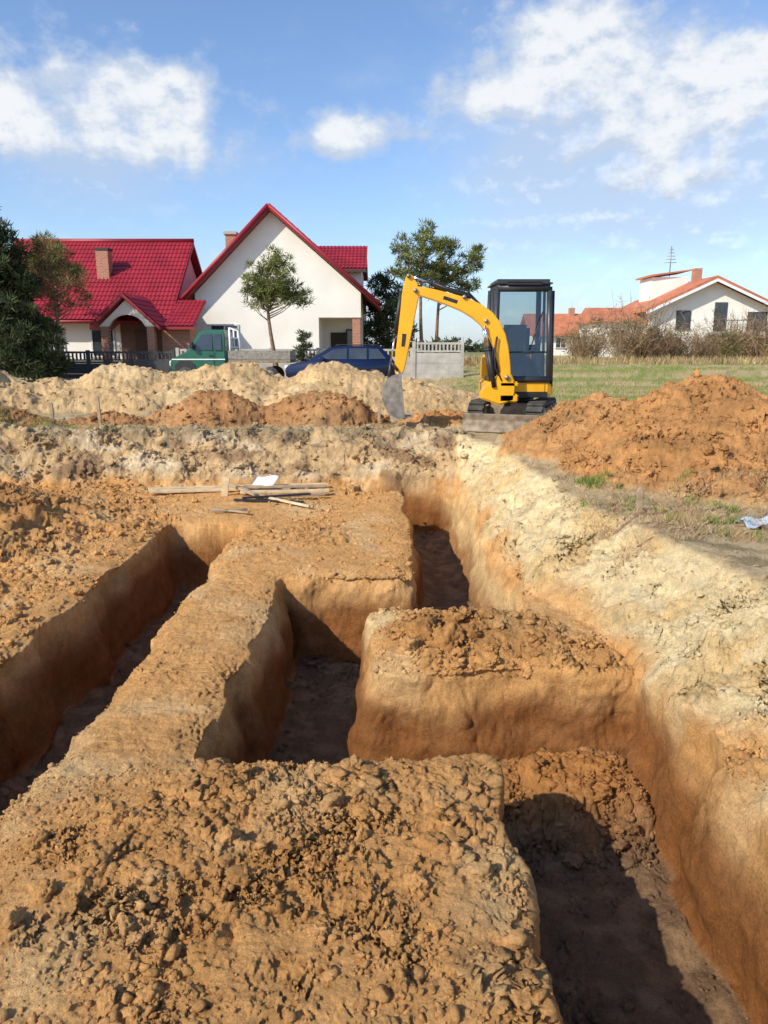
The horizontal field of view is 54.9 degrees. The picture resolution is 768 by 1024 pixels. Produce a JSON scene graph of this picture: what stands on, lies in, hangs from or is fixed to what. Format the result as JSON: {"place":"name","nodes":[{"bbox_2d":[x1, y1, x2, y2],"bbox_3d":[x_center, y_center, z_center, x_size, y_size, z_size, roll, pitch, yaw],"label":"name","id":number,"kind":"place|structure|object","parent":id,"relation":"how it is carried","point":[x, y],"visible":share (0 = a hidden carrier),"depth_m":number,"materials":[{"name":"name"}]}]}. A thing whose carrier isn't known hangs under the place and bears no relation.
{"place":"outdoors","nodes":[
{"label":"outdoors","id":0,"kind":"place"},
{"bbox_2d":[6,242,192,318],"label":"roof tiles","id":1,"kind":"object","parent":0,"point":[152,272],"visible":0.47,"depth_m":36.92,"materials":[{"name":"red tile"}]},
{"bbox_2d":[14,239,193,242],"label":"ridge","id":2,"kind":"structure","parent":0,"point":[125,240],"depth_m":38.74,"materials":[{"name":"red tile"}]},
{"bbox_2d":[89,292,121,324],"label":"porch tiles","id":3,"kind":"object","parent":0,"point":[104,310],"visible":0.17,"depth_m":32.72,"materials":[{"name":"red tile"}]},
{"bbox_2d":[122,293,166,329],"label":"porch roof","id":4,"kind":"structure","parent":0,"point":[142,312],"depth_m":32.66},
{"bbox_2d":[122,292,165,325],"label":"porch tiles","id":5,"kind":"object","parent":4,"relation":"on","point":[147,307],"visible":0.69,"depth_m":33.69,"materials":[{"name":"red tile"}]},
{"bbox_2d":[162,326,196,358],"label":"annex wall","id":6,"kind":"structure","parent":0,"point":[172,339],"depth_m":34.01,"materials":[{"name":"brown brick"}]},
{"bbox_2d":[164,301,205,328],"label":"annex roof","id":7,"kind":"structure","parent":6,"relation":"on","point":[180,327],"depth_m":33.40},
{"bbox_2d":[164,300,205,325],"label":"annex tiles","id":8,"kind":"object","parent":7,"relation":"on","point":[185,312],"visible":1,"depth_m":34.52,"materials":[{"name":"red tile"}]},
{"bbox_2d":[347,331,352,345],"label":"porch window glass","id":9,"kind":"object","parent":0,"point":[349,337],"visible":0.21,"depth_m":40.34,"materials":[{"name":"grey glass"}]},
{"bbox_2d":[0,351,767,1023],"bbox_3d":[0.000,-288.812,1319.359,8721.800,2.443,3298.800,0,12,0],"label":"ground","id":10,"kind":"structure","parent":0,"point":[640,709],"depth_m":4.07,"materials":[{"name":"soil"}]},
{"bbox_2d":[0,206,78,381],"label":"spruce tree","id":11,"kind":"object","parent":10,"relation":"on","point":[28,338],"visible":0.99,"depth_m":28.78,"materials":[{"name":"green plant"}]},
{"bbox_2d":[49,402,53,420],"bbox_3d":[-5.000,-1.477,11.143,0.044,0.348,0.031,0,12,0],"label":"wooden stake","id":12,"kind":"object","parent":10,"relation":"on","point":[51,410],"visible":0.75,"depth_m":11.12,"materials":[{"name":"grey wood"}]},
{"bbox_2d":[24,229,87,308],"bbox_3d":[-14.595,-9.131,32.780,3.118,6.560,2.212,0,12,0],"label":"pine tree","id":13,"kind":"object","parent":10,"relation":"on","point":[75,268],"visible":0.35,"depth_m":32.29,"materials":[{"name":"green plant"}]},
{"bbox_2d":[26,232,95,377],"bbox_3d":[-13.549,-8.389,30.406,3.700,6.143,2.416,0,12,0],"label":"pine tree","id":14,"kind":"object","parent":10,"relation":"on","point":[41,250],"visible":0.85,"depth_m":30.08,"materials":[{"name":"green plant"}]},
{"bbox_2d":[14,350,174,377],"bbox_3d":[-13.850,-6.339,32.394,9.440,1.470,0.140,0,12,0],"label":"dark concrete fence","id":15,"kind":"object","parent":10,"relation":"on","point":[87,364],"visible":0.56,"depth_m":32.30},
{"bbox_2d":[95,396,101,424],"bbox_3d":[-4.060,-1.393,10.547,0.064,0.518,0.031,0,12,0],"label":"wooden stake","id":16,"kind":"object","parent":10,"relation":"on","point":[98,410],"visible":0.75,"depth_m":10.52,"materials":[{"name":"grey wood"}]},
{"bbox_2d":[100,327,112,358],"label":"porch column","id":17,"kind":"structure","parent":10,"relation":"on","point":[106,338],"depth_m":33.27,"materials":[{"name":"brick"}]},
{"bbox_2d":[89,293,124,330],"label":"porch roof","id":18,"kind":"structure","parent":17,"relation":"on","point":[107,312],"depth_m":32.85,"materials":[{"name":"red tile"}]},
{"bbox_2d":[99,300,155,326],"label":"porch gable","id":19,"kind":"structure","parent":17,"relation":"on","point":[125,307],"depth_m":32.98,"materials":[{"name":"white paint"}]},
{"bbox_2d":[46,259,195,358],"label":"walls","id":20,"kind":"structure","parent":10,"relation":"on","point":[78,336],"depth_m":35.58,"materials":[{"name":"white paint"}]},
{"bbox_2d":[48,333,63,350],"bbox_3d":[-15.900,-8.134,35.599,1.000,1.200,0.070,0,12,0],"label":"window left glass","id":21,"kind":"object","parent":20,"relation":"attached to","point":[55,346],"visible":0.14,"depth_m":35.60,"materials":[{"name":"grey glass"}]},
{"bbox_2d":[90,330,93,355],"bbox_3d":[-14.035,-8.128,35.572,0.070,1.200,0.085,0,12,0],"label":"window frame","id":22,"kind":"object","parent":20,"relation":"attached to","point":[91,341],"visible":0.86,"depth_m":35.52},
{"bbox_2d":[92,330,113,355],"bbox_3d":[-13.500,-8.134,35.599,1.000,1.200,0.070,0,12,0],"label":"window glass","id":23,"kind":"object","parent":20,"relation":"attached to","point":[97,341],"visible":0.57,"depth_m":35.55,"materials":[{"name":"grey glass"}]},
{"bbox_2d":[112,330,115,350],"bbox_3d":[-12.965,-8.128,35.572,0.070,1.200,0.085,0,12,0],"label":"window frame","id":24,"kind":"object","parent":23,"relation":"attached to","point":[114,340],"visible":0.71,"depth_m":35.51,"materials":[{"name":"white plastic"}]},
{"bbox_2d":[54,243,202,319],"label":"roof","id":25,"kind":"structure","parent":20,"relation":"on","point":[193,256],"depth_m":39.29,"materials":[{"name":"red tile"}]},
{"bbox_2d":[95,250,112,278],"bbox_3d":[-13.950,-11.973,36.992,0.600,2.100,0.600,0,12,0],"label":"chimney","id":26,"kind":"object","parent":25,"relation":"on","point":[104,265],"visible":0.64,"depth_m":36.64,"materials":[{"name":"brick"}]},
{"bbox_2d":[93,247,112,250],"bbox_3d":[-13.950,-13.047,36.756,0.700,0.100,0.700,0,12,0],"label":"chimney cap","id":27,"kind":"object","parent":26,"relation":"on","point":[102,248],"visible":0.86,"depth_m":36.41,"materials":[{"name":"grey concrete"}]},
{"bbox_2d":[52,320,166,322],"bbox_3d":[-14.700,-8.938,34.690,9.400,0.140,0.140,0,12,0],"label":"gutter","id":28,"kind":"object","parent":25,"relation":"attached to","point":[91,321],"visible":0.47,"depth_m":34.63,"materials":[{"name":"red metal"}]},
{"bbox_2d":[120,323,162,358],"bbox_3d":[-11.500,-7.970,35.553,2.200,2.700,0.070,0,12,0],"label":"porch recess","id":29,"kind":"object","parent":20,"relation":"attached to","point":[127,330],"visible":0.21,"depth_m":35.42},
{"bbox_2d":[135,330,148,358],"bbox_3d":[-11.450,-7.662,35.549,0.900,2.100,0.050,0,12,0],"label":"door","id":30,"kind":"structure","parent":20,"relation":"attached to","point":[141,341],"depth_m":35.41,"materials":[{"name":"brown wood"}]},
{"bbox_2d":[147,327,157,358],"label":"porch column","id":31,"kind":"structure","parent":10,"relation":"on","point":[152,338],"depth_m":33.27,"materials":[{"name":"brick"}]},
{"bbox_2d":[168,327,295,376],"bbox_3d":[-5.880,-6.066,28.779,4.660,2.130,1.980,0,12,0],"label":"green pickup truck","id":32,"kind":"object","parent":10,"relation":"on","point":[213,347],"visible":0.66,"depth_m":28.02,"materials":[{"name":"paint"}]},
{"bbox_2d":[148,475,329,513],"bbox_3d":[-1.751,-0.249,8.470,2.209,0.240,1.676,0,12,0],"label":"plank pile","id":33,"kind":"object","parent":10,"relation":"on","point":[259,486],"visible":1,"depth_m":8.81,"materials":[{"name":"brown wood"}]},
{"bbox_2d":[238,244,315,365],"bbox_3d":[-4.433,-8.184,30.724,3.339,5.614,2.301,0,12,0],"label":"pine tree","id":34,"kind":"object","parent":10,"relation":"on","point":[266,296],"visible":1,"depth_m":30.29,"materials":[{"name":"green plant"}]},
{"bbox_2d":[195,212,362,356],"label":"house wall","id":35,"kind":"structure","parent":10,"relation":"on","point":[337,295],"depth_m":36.58,"materials":[{"name":"white paint"}]},
{"bbox_2d":[210,324,238,325],"bbox_3d":[-7.950,-9.314,36.844,1.440,0.070,0.090,0,12,0],"label":"front window frame top","id":36,"kind":"object","parent":35,"relation":"attached to","point":[224,324],"visible":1,"depth_m":36.80,"materials":[{"name":"white plastic"}]},
{"bbox_2d":[184,209,269,299],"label":"roof","id":37,"kind":"structure","parent":35,"relation":"on","point":[191,296],"depth_m":35.95,"materials":[{"name":"red tile"}]},
{"bbox_2d":[178,203,267,299],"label":"verge","id":38,"kind":"structure","parent":37,"relation":"attached to","point":[220,256],"depth_m":35.51,"materials":[{"name":"red metal"}]},
{"bbox_2d":[225,234,236,246],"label":"chimney","id":39,"kind":"object","parent":37,"relation":"on","point":[229,238],"visible":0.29,"depth_m":40.53,"materials":[{"name":"brick"}]},
{"bbox_2d":[223,231,238,234],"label":"chimney cap","id":40,"kind":"object","parent":39,"relation":"on","point":[230,232],"visible":0.79,"depth_m":40.38,"materials":[{"name":"grey concrete"}]},
{"bbox_2d":[268,208,377,312],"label":"roof","id":41,"kind":"structure","parent":35,"relation":"on","point":[370,301],"depth_m":36.23,"materials":[{"name":"red tile"}]},
{"bbox_2d":[268,203,379,304],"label":"verge","id":42,"kind":"structure","parent":41,"relation":"attached to","point":[323,254],"depth_m":35.52,"materials":[{"name":"red metal"}]},
{"bbox_3d":[-7.950,-8.114,37.067,1.540,0.070,0.170,0,12,0],"label":"front window sill","id":43,"kind":"object","parent":35,"relation":"attached to","visible":0},
{"bbox_2d":[211,326,236,348],"bbox_3d":[-7.950,-8.725,37.005,1.300,1.150,0.070,0,12,0],"label":"front window glass","id":44,"kind":"object","parent":43,"relation":"on","point":[218,327],"visible":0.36,"depth_m":36.88,"materials":[{"name":"grey glass"}]},
{"bbox_2d":[175,348,411,377],"bbox_3d":[-3.900,-6.388,32.384,10.340,1.570,0.140,0,12,0],"label":"concrete fence","id":45,"kind":"object","parent":10,"relation":"on","point":[407,372],"visible":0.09,"depth_m":32.27,"materials":[{"name":"beige concrete"}]},
{"bbox_2d":[292,329,317,362],"bbox_3d":[-3.301,-6.511,30.840,1.161,2.279,1.017,0,12,0],"label":"pine sapling","id":46,"kind":"object","parent":10,"relation":"on","point":[300,354],"visible":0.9,"depth_m":30.59,"materials":[{"name":"green plant"}]},
{"bbox_2d":[331,332,345,346],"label":"door","id":47,"kind":"structure","parent":10,"relation":"on","point":[338,338],"depth_m":40.35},
{"bbox_2d":[284,344,394,376],"bbox_3d":[-1.670,-5.714,28.678,4.200,1.526,1.872,0,12,0],"label":"blue car","id":48,"kind":"object","parent":10,"relation":"on","point":[370,358],"visible":0.48,"depth_m":27.89,"materials":[{"name":"paint"}]},
{"bbox_2d":[324,299,365,348],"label":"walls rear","id":49,"kind":"structure","parent":10,"relation":"on","point":[330,326],"depth_m":40.29,"materials":[{"name":"white paint"}]},
{"bbox_2d":[347,272,363,286],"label":"dormer walls","id":50,"kind":"structure","parent":49,"relation":"on","point":[358,277],"depth_m":38.96,"materials":[{"name":"white paint"}]},
{"bbox_2d":[343,266,367,280],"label":"dormer roof","id":51,"kind":"structure","parent":50,"relation":"on","point":[365,275],"depth_m":38.60,"materials":[{"name":"red tile"}]},
{"bbox_2d":[318,246,367,267],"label":"dormer tiles","id":52,"kind":"object","parent":51,"relation":"on","point":[349,256],"visible":0.64,"depth_m":39.73,"materials":[{"name":"red tile"}]},
{"bbox_2d":[345,270,366,271],"bbox_3d":[-2.525,-12.531,38.461,3.250,0.120,0.110,0,12,0],"label":"dormer gutter","id":53,"kind":"object","parent":51,"relation":"attached to","point":[356,270],"visible":0.36,"depth_m":38.40,"materials":[{"name":"grey metal"}]},
{"bbox_2d":[352,318,360,345],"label":"porch column","id":54,"kind":"structure","parent":10,"relation":"on","point":[356,331],"depth_m":36.99,"materials":[{"name":"brick"}]},
{"bbox_2d":[377,401,380,425],"bbox_3d":[-0.075,-1.427,11.154,0.054,0.478,0.031,0,12,0],"label":"wooden stake","id":55,"kind":"object","parent":10,"relation":"on","point":[379,412],"visible":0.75,"depth_m":11.13,"materials":[{"name":"grey wood"}]},
{"bbox_2d":[0,404,765,539],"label":"green weeds","id":56,"kind":"object","parent":10,"relation":"on","point":[587,480],"visible":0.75,"depth_m":5.92,"materials":[{"name":"green plant"}]},
{"bbox_2d":[0,361,767,1023],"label":"dirt clods","id":57,"kind":"object","parent":10,"relation":"on","point":[378,993],"visible":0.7,"depth_m":2.76,"materials":[{"name":"soil"}]},
{"bbox_2d":[0,362,767,1023],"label":"soil lumps","id":58,"kind":"object","parent":10,"relation":"on","point":[448,636],"visible":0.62,"depth_m":4.03,"materials":[{"name":"brown soil"}]},
{"bbox_2d":[363,269,418,348],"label":"pine tree","id":59,"kind":"object","parent":10,"relation":"on","point":[381,323],"visible":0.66,"depth_m":41.13,"materials":[{"name":"green plant"}]},
{"bbox_2d":[383,218,447,352],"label":"pine tree","id":60,"kind":"object","parent":10,"relation":"on","point":[436,245],"visible":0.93,"depth_m":40.63,"materials":[{"name":"green plant"}]},
{"bbox_2d":[406,422,426,427],"bbox_3d":[0.500,-1.290,11.108,0.340,0.100,0.050,3,11,-12],"label":"timber offcut","id":61,"kind":"object","parent":10,"relation":"on","point":[409,424],"visible":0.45,"depth_m":11.06,"materials":[{"name":"grey wood"}]},
{"bbox_2d":[386,345,458,356],"bbox_3d":[1.495,-7.449,36.480,4.736,1.736,2.981,0,12,0],"label":"garden hedge","id":62,"kind":"object","parent":10,"relation":"on","point":[421,352],"visible":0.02,"depth_m":35.77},
{"bbox_2d":[369,336,484,352],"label":"distant trees","id":63,"kind":"object","parent":10,"relation":"on","point":[476,345],"visible":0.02,"depth_m":168.89,"materials":[{"name":"green plant"}]},
{"bbox_2d":[412,341,463,377],"bbox_3d":[2.350,-6.503,32.256,2.240,1.850,0.140,0,12,0],"label":"concrete fence","id":64,"kind":"object","parent":10,"relation":"on","point":[435,365],"visible":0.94,"depth_m":32.21,"materials":[{"name":"grey concrete"}]},
{"bbox_2d":[426,235,487,352],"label":"pine tree","id":65,"kind":"object","parent":10,"relation":"on","point":[458,271],"visible":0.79,"depth_m":41.82,"materials":[{"name":"green plant"}]},
{"bbox_2d":[382,274,556,433],"bbox_3d":[1.402,-2.427,11.448,2.716,2.276,2.050,2,13,7],"label":"mini excavator","id":66,"kind":"object","parent":10,"relation":"on","point":[514,381],"visible":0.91,"depth_m":10.85,"materials":[{"name":"metal"}]},
{"bbox_2d":[525,324,574,355],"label":"walls","id":67,"kind":"structure","parent":10,"relation":"on","point":[557,351],"depth_m":80.11,"materials":[{"name":"white paint"}]},
{"bbox_2d":[520,314,580,335],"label":"roof","id":68,"kind":"structure","parent":67,"relation":"on","point":[529,320],"depth_m":81.11,"materials":[{"name":"orange tile"}]},
{"bbox_2d":[556,338,564,347],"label":"window glass","id":69,"kind":"object","parent":67,"relation":"attached to","point":[557,341],"visible":0.79,"depth_m":79.91,"materials":[{"name":"grey glass"}]},
{"bbox_2d":[568,308,574,315],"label":"chimney","id":70,"kind":"object","parent":67,"relation":"on","point":[570,311],"visible":0.71,"depth_m":82.16,"materials":[{"name":"brick"}]},
{"bbox_2d":[464,353,767,366],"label":"dry grass verge","id":71,"kind":"structure","parent":10,"relation":"on","point":[666,359],"depth_m":39.02,"materials":[{"name":"beige plant"}]},
{"bbox_2d":[636,487,643,511],"bbox_3d":[1.925,-0.069,5.565,0.054,0.238,0.031,0,12,0],"label":"wooden stake","id":72,"kind":"object","parent":10,"relation":"on","point":[639,497],"visible":0.75,"depth_m":5.55,"materials":[{"name":"grey wood"}]},
{"bbox_2d":[555,289,767,360],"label":"bare shrubs","id":73,"kind":"object","parent":10,"relation":"on","point":[652,346],"visible":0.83,"depth_m":45.37,"materials":[{"name":"brown plant"}]},
{"bbox_2d":[574,246,767,357],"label":"white villa","id":74,"kind":"object","parent":10,"relation":"on","point":[698,298],"visible":0.48,"depth_m":58.06,"materials":[{"name":"paint"}]},
{"bbox_2d":[676,312,689,328],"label":"upper window glass","id":75,"kind":"structure","parent":74,"relation":"in","point":[687,314],"depth_m":58.09,"materials":[{"name":"grey glass"}]},
{"bbox_2d":[713,302,727,330],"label":"balcony door","id":76,"kind":"structure","parent":74,"relation":"in","point":[722,306],"depth_m":57.93,"materials":[{"name":"grey glass"}]},
{"bbox_2d":[748,313,766,328],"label":"right window glass","id":77,"kind":"structure","parent":74,"relation":"in","point":[754,315],"depth_m":58.06,"materials":[{"name":"grey glass"}]},
{"bbox_2d":[603,477,764,546],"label":"fallen twigs","id":78,"kind":"object","parent":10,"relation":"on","point":[639,513],"visible":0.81,"depth_m":5.31,"materials":[{"name":"brown wood"}]},
{"bbox_2d":[734,515,767,528],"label":"plastic sheet","id":79,"kind":"object","parent":10,"relation":"on","point":[752,523],"visible":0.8,"depth_m":5.14,"materials":[{"name":"white plastic"}]},
{"bbox_2d":[0,0,767,349],"label":"sky","id":80,"kind":"structure","parent":0,"point":[581,142],"materials":[{"name":"blue"}]},
{"bbox_2d":[1,399,767,569],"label":"dry grass","id":81,"kind":"structure","parent":0,"point":[691,515],"depth_m":5.67,"materials":[{"name":"beige plant"}]},
{"bbox_2d":[440,366,767,403],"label":"grass field","id":82,"kind":"structure","parent":0,"point":[640,378],"depth_m":28.98,"materials":[{"name":"green plant"}]}
]}

